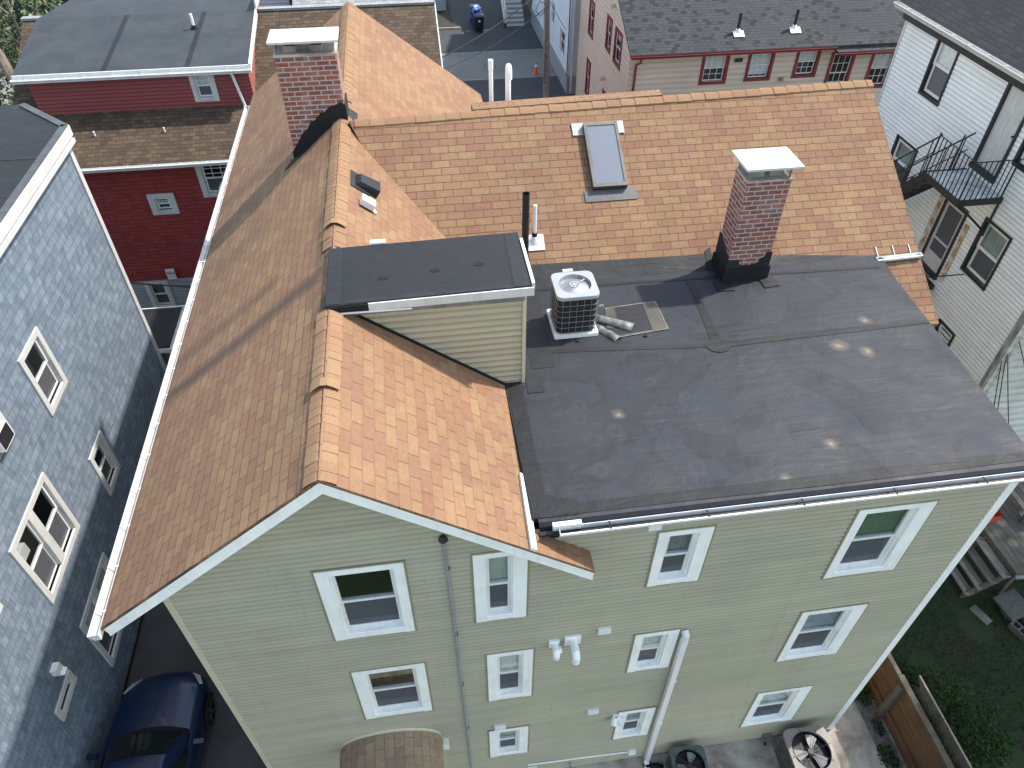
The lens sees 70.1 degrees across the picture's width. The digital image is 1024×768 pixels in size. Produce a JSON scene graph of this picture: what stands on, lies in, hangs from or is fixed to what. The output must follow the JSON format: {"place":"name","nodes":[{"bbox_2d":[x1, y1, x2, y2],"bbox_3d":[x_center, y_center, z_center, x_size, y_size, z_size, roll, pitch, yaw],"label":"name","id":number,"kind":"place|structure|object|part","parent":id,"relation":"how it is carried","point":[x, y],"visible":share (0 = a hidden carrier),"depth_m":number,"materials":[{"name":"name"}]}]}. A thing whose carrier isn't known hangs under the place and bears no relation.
{"place":"outdoors","nodes":[
{"label":"outdoors","id":0,"kind":"place"},
{"bbox_2d":[115,240,203,248],"bbox_3d":[-10.597,-4.409,22.604,5.646,0.623,0.022,-1,43,-1],"label":"utility wire","id":1,"kind":"object","parent":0,"point":[161,244],"visible":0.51,"depth_m":22.67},
{"bbox_2d":[130,282,190,287],"bbox_3d":[-11.818,-3.285,23.704,3.818,0.591,0.040,-2,43,-3],"label":"utility wire","id":2,"kind":"object","parent":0,"point":[159,284],"visible":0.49,"depth_m":23.78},
{"bbox_2d":[127,601,266,767],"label":"driveway","id":3,"kind":"structure","parent":0,"point":[164,646],"depth_m":16.38,"materials":[{"name":"grey asphalt"}]},
{"bbox_2d":[86,671,214,767],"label":"car","id":4,"kind":"object","parent":3,"relation":"on","point":[165,720],"visible":1,"depth_m":14.64,"materials":[{"name":"blue paint"}]},
{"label":"side window","id":5,"kind":"part","parent":4,"relation":"part of","materials":[{"name":"black glass"}]},
{"bbox_2d":[0,26,542,73],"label":"sidewalk","id":6,"kind":"structure","parent":0,"point":[524,37],"depth_m":46.32,"materials":[{"name":"concrete"}]},
{"bbox_2d":[0,48,568,104],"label":"street","id":7,"kind":"structure","parent":0,"point":[522,63],"depth_m":43.23,"materials":[{"name":"grey asphalt"}]},
{"bbox_2d":[483,64,496,68],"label":"manhole cover","id":8,"kind":"object","parent":7,"relation":"on","point":[486,66],"visible":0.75,"depth_m":42.95,"materials":[{"name":"metal"}]},
{"bbox_2d":[442,49,542,54],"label":"road seam","id":9,"kind":"object","parent":7,"relation":"on","point":[497,51],"visible":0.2,"depth_m":44.75,"materials":[{"name":"grey asphalt"}]},
{"bbox_2d":[461,75,555,80],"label":"road seam","id":10,"kind":"object","parent":7,"relation":"on","point":[512,77],"visible":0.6,"depth_m":41.73,"materials":[{"name":"black asphalt"}]},
{"bbox_2d":[462,76,587,101],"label":"road patch","id":11,"kind":"object","parent":7,"relation":"on","point":[527,88],"depth_m":40.58,"materials":[{"name":"grey asphalt"}]},
{"bbox_2d":[532,61,539,74],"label":"traffic cone","id":12,"kind":"object","parent":7,"relation":"on","point":[535,72],"visible":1,"depth_m":41.97,"materials":[{"name":"orange plastic"}]},
{"bbox_2d":[0,0,852,724],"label":"ground","id":13,"kind":"structure","parent":0,"point":[444,18],"depth_m":48.33,"materials":[{"name":"grey asphalt"}]},
{"bbox_2d":[0,49,14,89],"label":"dead tree","id":14,"kind":"object","parent":13,"relation":"on","point":[6,67],"visible":0.22,"depth_m":25.28,"materials":[{"name":"wood"}]},
{"bbox_2d":[0,19,20,104],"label":"tree","id":15,"kind":"object","parent":13,"relation":"on","point":[8,49],"visible":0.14,"depth_m":29.88,"materials":[{"name":"green plant"}]},
{"bbox_2d":[0,0,67,104],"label":"tree","id":16,"kind":"object","parent":13,"relation":"on","point":[8,15],"visible":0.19,"depth_m":28.48,"materials":[{"name":"green plant"}]},
{"bbox_2d":[0,0,68,46],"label":"navy house","id":17,"kind":"structure","parent":13,"relation":"on","point":[19,6],"depth_m":29.85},
{"bbox_2d":[0,103,184,767],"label":"blue house","id":18,"kind":"structure","parent":13,"relation":"on","point":[86,344],"depth_m":14.45,"materials":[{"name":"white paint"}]},
{"bbox_2d":[0,411,13,457],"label":"window","id":19,"kind":"structure","parent":18,"relation":"in","point":[2,417],"depth_m":12.41,"materials":[{"name":"white paint"}]},
{"bbox_2d":[17,326,67,415],"bbox_3d":[-9.207,-0.205,13.907,0.585,1.420,1.000,-6,44,-6],"label":"window","id":20,"kind":"structure","parent":18,"relation":"in","point":[36,360],"depth_m":14.11,"materials":[{"name":"white paint"}]},
{"bbox_2d":[8,472,79,603],"bbox_3d":[-8.862,2.871,13.466,0.585,1.690,1.760,-6,44,-6],"label":"window","id":21,"kind":"structure","parent":18,"relation":"in","point":[46,523],"depth_m":13.69,"materials":[{"name":"white paint"}]},
{"bbox_2d":[54,669,77,721],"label":"window","id":22,"kind":"structure","parent":18,"relation":"in","point":[70,678],"depth_m":13.59,"materials":[{"name":"white paint"}]},
{"bbox_2d":[79,552,122,666],"bbox_3d":[-8.678,4.814,15.552,0.155,1.710,1.740,-6,44,-6],"label":"window","id":23,"kind":"structure","parent":18,"relation":"in","point":[104,645],"depth_m":15.28,"materials":[{"name":"white paint"}]},
{"bbox_2d":[88,430,120,495],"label":"window","id":24,"kind":"structure","parent":18,"relation":"in","point":[102,458],"depth_m":16.21,"materials":[{"name":"white paint"}]},
{"bbox_2d":[10,0,442,308],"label":"red house","id":25,"kind":"structure","parent":13,"relation":"on","point":[147,101],"depth_m":22.23,"materials":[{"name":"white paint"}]},
{"bbox_2d":[143,279,176,307],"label":"window","id":26,"kind":"structure","parent":25,"relation":"in","point":[158,295],"depth_m":24.95,"materials":[{"name":"white paint"}]},
{"bbox_2d":[146,193,179,214],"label":"window","id":27,"kind":"structure","parent":25,"relation":"in","point":[162,203],"depth_m":22.75,"materials":[{"name":"white paint"}]},
{"bbox_2d":[165,269,176,279],"bbox_3d":[-11.403,-3.673,24.398,0.280,0.400,0.037,-6,44,-6],"label":"sign","id":28,"kind":"object","parent":25,"relation":"attached to","point":[170,274],"visible":1,"depth_m":24.38,"materials":[{"name":"white"}]},
{"bbox_2d":[188,75,219,101],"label":"window","id":29,"kind":"structure","parent":25,"relation":"in","point":[204,88],"depth_m":22.03,"materials":[{"name":"white paint"}]},
{"bbox_2d":[195,165,226,197],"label":"window","id":30,"kind":"structure","parent":25,"relation":"in","point":[210,178],"depth_m":22.59,"materials":[{"name":"white paint"}]},
{"bbox_2d":[259,0,291,6],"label":"lavender house","id":31,"kind":"structure","parent":13,"relation":"on","point":[264,3],"depth_m":29.19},
{"bbox_2d":[292,0,414,4],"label":"grey roof house","id":32,"kind":"structure","parent":13,"relation":"on","point":[305,2],"depth_m":28.76,"materials":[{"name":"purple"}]},
{"bbox_2d":[438,27,460,29],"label":"kerb","id":33,"kind":"structure","parent":13,"relation":"on","point":[450,28],"depth_m":47.59,"materials":[{"name":"concrete"}]},
{"bbox_2d":[447,0,531,28],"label":"forecourt","id":34,"kind":"structure","parent":13,"relation":"on","point":[460,11],"depth_m":50.09,"materials":[{"name":"grey asphalt"}]},
{"bbox_2d":[470,4,478,21],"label":"wheelie bin","id":35,"kind":"object","parent":34,"relation":"on","point":[471,6],"visible":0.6,"depth_m":48.12,"materials":[{"name":"plastic"}]},
{"bbox_2d":[471,9,481,26],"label":"wheelie bin","id":36,"kind":"object","parent":34,"relation":"on","point":[473,12],"visible":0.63,"depth_m":47.28,"materials":[{"name":"plastic"}]},
{"bbox_2d":[472,5,481,11],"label":"trash bag","id":37,"kind":"object","parent":36,"relation":"on","point":[476,8],"visible":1,"depth_m":47.02,"materials":[{"name":"blue plastic"}]},
{"bbox_2d":[473,13,483,31],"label":"wheelie bin","id":38,"kind":"object","parent":34,"relation":"on","point":[479,21],"visible":1,"depth_m":46.77,"materials":[{"name":"plastic"}]},
{"bbox_2d":[501,0,524,26],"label":"porch steps","id":39,"kind":"structure","parent":34,"relation":"on","point":[509,7],"depth_m":48.27,"materials":[{"name":"white wood"}]},
{"bbox_2d":[525,0,531,11],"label":"side street house","id":40,"kind":"structure","parent":13,"relation":"on","point":[528,3],"depth_m":50.47,"materials":[{"name":"grey"}]},
{"bbox_2d":[528,0,549,97],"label":"utility pole","id":41,"kind":"object","parent":13,"relation":"on","point":[546,48],"visible":0.88,"depth_m":37.39,"materials":[{"name":"brown wood"}]},
{"bbox_2d":[442,0,530,57],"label":"utility wire","id":42,"kind":"object","parent":41,"relation":"attached to","point":[486,31],"visible":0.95,"depth_m":34.85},
{"bbox_2d":[444,8,544,68],"bbox_3d":[-0.958,-16.689,35.246,6.726,1.729,0.029,-27,50,-26],"label":"utility wire","id":43,"kind":"object","parent":41,"relation":"attached to","point":[496,43],"visible":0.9,"depth_m":35.52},
{"bbox_2d":[87,1,1023,767],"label":"green house","id":44,"kind":"structure","parent":13,"relation":"on","point":[417,483],"depth_m":10.92,"materials":[{"name":"white plastic"}]},
{"bbox_2d":[311,559,416,641],"bbox_3d":[-1.928,2.685,9.749,1.146,1.751,0.597,-6,44,-6],"label":"window","id":45,"kind":"structure","parent":44,"relation":"in","point":[372,599],"depth_m":9.82,"materials":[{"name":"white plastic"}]},
{"bbox_2d":[349,661,433,719],"bbox_3d":[-1.883,4.624,11.595,1.131,1.716,0.597,-6,44,-6],"label":"window","id":46,"kind":"structure","parent":44,"relation":"in","point":[402,689],"depth_m":11.59,"materials":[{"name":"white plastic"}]},
{"bbox_2d":[470,550,529,622],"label":"window","id":47,"kind":"structure","parent":44,"relation":"in","point":[500,580],"depth_m":9.78,"materials":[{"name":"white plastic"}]},
{"bbox_2d":[488,724,529,757],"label":"window","id":48,"kind":"structure","parent":44,"relation":"in","point":[515,739],"depth_m":13.49,"materials":[{"name":"white plastic"}]},
{"bbox_2d":[485,647,534,701],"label":"window","id":49,"kind":"structure","parent":44,"relation":"in","point":[509,674],"depth_m":11.63,"materials":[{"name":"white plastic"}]},
{"bbox_2d":[547,269,603,338],"bbox_3d":[1.003,-1.296,11.710,0.767,0.806,0.770,-6,44,-6],"label":"ac condenser","id":50,"kind":"object","parent":44,"relation":"on","point":[571,313],"visible":1,"depth_m":11.49,"materials":[{"name":"white metal"}]},
{"bbox_2d":[596,324,621,341],"bbox_3d":[1.541,-0.834,11.747,0.170,0.070,0.466,-33,53,-30],"label":"duct pipe","id":51,"kind":"object","parent":44,"relation":"on","point":[610,335],"visible":0.96,"depth_m":11.70,"materials":[{"name":"silver metal"}]},
{"bbox_2d":[594,314,634,331],"bbox_3d":[1.668,-1.024,11.939,0.666,0.083,0.200,18,46,17],"label":"pipe","id":52,"kind":"object","parent":44,"relation":"on","point":[622,324],"visible":0.91,"depth_m":11.89,"materials":[{"name":"silver metal"}]},
{"bbox_2d":[611,706,656,739],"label":"window","id":53,"kind":"structure","parent":44,"relation":"in","point":[638,721],"depth_m":13.76,"materials":[{"name":"white plastic"}]},
{"bbox_2d":[625,628,681,672],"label":"window","id":54,"kind":"structure","parent":44,"relation":"in","point":[654,649],"depth_m":11.76,"materials":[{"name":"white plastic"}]},
{"bbox_2d":[644,524,716,587],"bbox_3d":[2.255,2.306,9.917,0.796,1.341,0.167,-6,44,-6],"label":"window","id":55,"kind":"structure","parent":44,"relation":"in","point":[679,555],"depth_m":9.91,"materials":[{"name":"white plastic"}]},
{"bbox_2d":[739,685,813,727],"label":"window","id":56,"kind":"structure","parent":44,"relation":"in","point":[773,706],"depth_m":14.21,"materials":[{"name":"white plastic"}]},
{"bbox_2d":[775,602,869,661],"bbox_3d":[5.126,4.122,12.205,1.151,1.711,0.167,-6,44,-6],"label":"window","id":57,"kind":"structure","parent":44,"relation":"in","point":[817,632],"depth_m":12.21,"materials":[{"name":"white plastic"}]},
{"bbox_2d":[821,499,939,578],"bbox_3d":[5.170,2.188,10.382,1.166,1.716,0.167,-6,44,-6],"label":"window","id":58,"kind":"structure","parent":44,"relation":"in","point":[879,537],"depth_m":10.38,"materials":[{"name":"white plastic"}]},
{"bbox_2d":[531,0,627,93],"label":"pale house","id":59,"kind":"structure","parent":13,"relation":"on","point":[558,42],"depth_m":40.03,"materials":[{"name":"white plastic"}]},
{"bbox_2d":[551,0,555,25],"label":"window","id":60,"kind":"structure","parent":59,"relation":"in","point":[552,1],"depth_m":41.80,"materials":[{"name":"white plastic"}]},
{"bbox_2d":[559,24,570,56],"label":"window","id":61,"kind":"structure","parent":59,"relation":"in","point":[562,35],"depth_m":40.22,"materials":[{"name":"white plastic"}]},
{"bbox_2d":[566,0,570,76],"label":"utility wire","id":62,"kind":"object","parent":59,"relation":"attached to","point":[568,37],"visible":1,"depth_m":38.10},
{"bbox_2d":[575,0,905,101],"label":"tan house","id":63,"kind":"structure","parent":13,"relation":"on","point":[669,47],"depth_m":30.08,"materials":[{"name":"white plastic"}]},
{"bbox_2d":[584,57,590,94],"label":"window","id":64,"kind":"structure","parent":63,"relation":"in","point":[588,64],"depth_m":36.30,"materials":[{"name":"red plastic"}]},
{"bbox_2d":[588,0,594,39],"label":"window","id":65,"kind":"structure","parent":63,"relation":"in","point":[592,4],"depth_m":34.63,"materials":[{"name":"red plastic"}]},
{"bbox_2d":[604,13,612,54],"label":"window","id":66,"kind":"structure","parent":63,"relation":"in","point":[609,25],"depth_m":31.97,"materials":[{"name":"red plastic"}]},
{"bbox_2d":[612,26,629,70],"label":"window","id":67,"kind":"structure","parent":63,"relation":"in","point":[618,37],"depth_m":30.99,"materials":[{"name":"red plastic"}]},
{"bbox_2d":[698,55,730,84],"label":"window","id":68,"kind":"structure","parent":63,"relation":"in","point":[714,69],"depth_m":30.11,"materials":[{"name":"red plastic"}]},
{"bbox_2d":[743,53,775,81],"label":"window","id":69,"kind":"structure","parent":63,"relation":"in","point":[759,66],"depth_m":30.29,"materials":[{"name":"white plastic"}]},
{"bbox_2d":[791,51,821,77],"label":"window","id":70,"kind":"structure","parent":63,"relation":"in","point":[806,63],"depth_m":30.52,"materials":[{"name":"red plastic"}]},
{"bbox_2d":[824,52,855,82],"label":"window","id":71,"kind":"structure","parent":63,"relation":"in","point":[839,69],"depth_m":31.04,"materials":[{"name":"red plastic"}]},
{"bbox_2d":[864,53,893,87],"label":"window","id":72,"kind":"structure","parent":63,"relation":"in","point":[879,64],"depth_m":31.06,"materials":[{"name":"white glass"}]},
{"bbox_2d":[835,701,863,724],"bbox_3d":[6.921,5.935,16.976,0.880,0.001,3.848,-6,44,-6],"label":"patio corner","id":73,"kind":"object","parent":13,"relation":"on","point":[851,714],"visible":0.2,"depth_m":15.69,"materials":[{"name":"concrete"}]},
{"bbox_2d":[854,686,906,767],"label":"gravel border","id":74,"kind":"object","parent":13,"relation":"on","point":[867,713],"visible":0.33,"depth_m":15.48,"materials":[{"name":"grey gravel"}]},
{"bbox_2d":[855,682,874,706],"bbox_3d":[7.658,6.729,15.975,0.498,0.220,0.657,-6,44,-6],"label":"weed","id":75,"kind":"object","parent":74,"relation":"on","point":[865,692],"visible":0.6,"depth_m":15.87,"materials":[{"name":"green plant"}]},
{"bbox_2d":[870,719,885,736],"bbox_3d":[7.766,7.274,15.460,0.291,0.155,0.384,-6,44,-6],"label":"weed","id":76,"kind":"object","parent":74,"relation":"on","point":[881,727],"visible":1,"depth_m":15.45,"materials":[{"name":"green plant"}]},
{"bbox_2d":[877,742,899,767],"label":"weed","id":77,"kind":"object","parent":74,"relation":"on","point":[884,752],"visible":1,"depth_m":15.02,"materials":[{"name":"green plant"}]},
{"bbox_2d":[866,653,971,767],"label":"wood fence","id":78,"kind":"object","parent":74,"relation":"on","point":[899,711],"visible":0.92,"depth_m":14.62,"materials":[{"name":"brown wood"}]},
{"bbox_2d":[877,0,1023,442],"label":"white house","id":79,"kind":"structure","parent":13,"relation":"on","point":[950,102],"depth_m":18.64,"materials":[{"name":"plastic"}]},
{"bbox_2d":[891,134,917,183],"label":"window","id":80,"kind":"structure","parent":79,"relation":"in","point":[900,147],"depth_m":21.18,"materials":[{"name":"grey glass"}]},
{"bbox_2d":[917,40,959,106],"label":"window","id":81,"kind":"structure","parent":79,"relation":"in","point":[942,62],"depth_m":19.39,"materials":[{"name":"black glass"}]},
{"bbox_2d":[922,201,965,272],"bbox_3d":[11.767,-3.975,19.780,0.200,1.880,0.980,-6,44,-6],"label":"storm door","id":82,"kind":"structure","parent":79,"relation":"in","point":[951,217],"depth_m":19.77,"materials":[{"name":"white paint"}]},
{"bbox_2d":[934,318,955,346],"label":"window","id":83,"kind":"structure","parent":79,"relation":"in","point":[943,330],"depth_m":20.07,"materials":[{"name":"black plastic"}]},
{"bbox_2d":[960,217,1012,290],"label":"window","id":84,"kind":"structure","parent":79,"relation":"in","point":[986,252],"depth_m":18.38,"materials":[{"name":"black plastic"}]},
{"bbox_2d":[994,362,1001,405],"bbox_3d":[12.445,0.220,18.741,0.588,1.906,0.022,17,46,17],"label":"utility wire","id":85,"kind":"object","parent":79,"relation":"attached to","point":[997,383],"visible":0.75,"depth_m":18.56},
{"bbox_2d":[977,85,1023,174],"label":"door","id":86,"kind":"structure","parent":79,"relation":"in","point":[1011,114],"depth_m":17.41,"materials":[{"name":"white paint"}]},
{"bbox_2d":[997,356,1006,409],"bbox_3d":[12.651,0.275,18.901,0.894,2.607,0.023,4,44,4],"label":"utility wire","id":87,"kind":"object","parent":79,"relation":"attached to","point":[1001,382],"visible":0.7,"depth_m":18.61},
{"bbox_2d":[1007,355,1008,423],"bbox_3d":[12.963,0.521,19.043,1.519,3.259,0.023,5,44,5],"label":"utility wire","id":88,"kind":"object","parent":79,"relation":"attached to","point":[1007,389],"visible":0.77,"depth_m":18.78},
{"bbox_2d":[1011,139,1023,172],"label":"window","id":89,"kind":"structure","parent":79,"relation":"in","point":[1020,153],"depth_m":16.99,"materials":[{"name":"black plastic"}]},
{"bbox_2d":[435,0,445,10],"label":"grey house","id":90,"kind":"structure","parent":0,"point":[440,5],"depth_m":50.18,"materials":[{"name":"blue"}]},
{"bbox_2d":[566,721,885,767],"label":"patio","id":91,"kind":"structure","parent":0,"point":[853,745],"depth_m":15.13,"materials":[{"name":"concrete"}]},
{"bbox_2d":[662,745,708,767],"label":"ac condenser","id":92,"kind":"object","parent":91,"relation":"on","point":[692,756],"visible":1,"depth_m":14.47,"materials":[{"name":"metal"}]},
{"bbox_2d":[770,725,840,767],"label":"ac condenser","id":93,"kind":"object","parent":91,"relation":"on","point":[807,747],"visible":1,"depth_m":14.55,"materials":[{"name":"metal"}]},
{"bbox_2d":[890,536,1023,767],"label":"lawn","id":94,"kind":"structure","parent":0,"point":[972,626],"depth_m":16.79,"materials":[{"name":"green plant"}]},
{"bbox_2d":[893,653,1016,767],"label":"bush","id":95,"kind":"object","parent":94,"relation":"on","point":[997,745],"visible":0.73,"depth_m":14.89,"materials":[{"name":"green plant"}]},
{"bbox_2d":[969,605,991,625],"bbox_3d":[11.178,5.510,17.406,0.215,0.040,0.497,-19,47,-20],"label":"wood plank","id":96,"kind":"object","parent":94,"relation":"on","point":[982,616],"visible":1,"depth_m":17.39,"materials":[{"name":"grey wood"}]},
{"bbox_2d":[951,482,1023,597],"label":"wooden deck","id":97,"kind":"structure","parent":94,"relation":"on","point":[1000,542],"depth_m":17.76,"materials":[{"name":"grey wood"}]},
{"bbox_2d":[989,509,1002,522],"bbox_3d":[11.903,3.146,18.134,0.380,0.477,0.432,-6,44,-6],"label":"bucket","id":98,"kind":"object","parent":97,"relation":"on","point":[997,516],"visible":0.16,"depth_m":18.08,"materials":[{"name":"red plastic"}]},
{"bbox_2d":[1011,482,1023,522],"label":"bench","id":99,"kind":"object","parent":97,"relation":"on","point":[1017,493],"visible":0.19,"depth_m":18.25,"materials":[{"name":"grey wood"}]},
{"bbox_2d":[998,606,1010,620],"bbox_3d":[11.815,5.410,17.409,0.200,0.190,0.400,1,43,1],"label":"cinder block","id":100,"kind":"object","parent":94,"relation":"on","point":[1005,616],"depth_m":17.35,"materials":[{"name":"grey concrete"}]},
{"bbox_2d":[992,588,1023,621],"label":"concrete slab","id":101,"kind":"object","parent":94,"relation":"on","point":[1010,603],"depth_m":17.30,"materials":[{"name":"grey concrete"}]},
{"bbox_2d":[997,575,1023,595],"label":"drain pipe","id":102,"kind":"object","parent":94,"relation":"on","point":[1016,577],"visible":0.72,"depth_m":17.10,"materials":[{"name":"white metal"}]},
{"bbox_2d":[1007,620,1023,640],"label":"cinder block","id":103,"kind":"object","parent":94,"relation":"on","point":[1016,627],"depth_m":17.03,"materials":[{"name":"grey concrete"}]}
]}

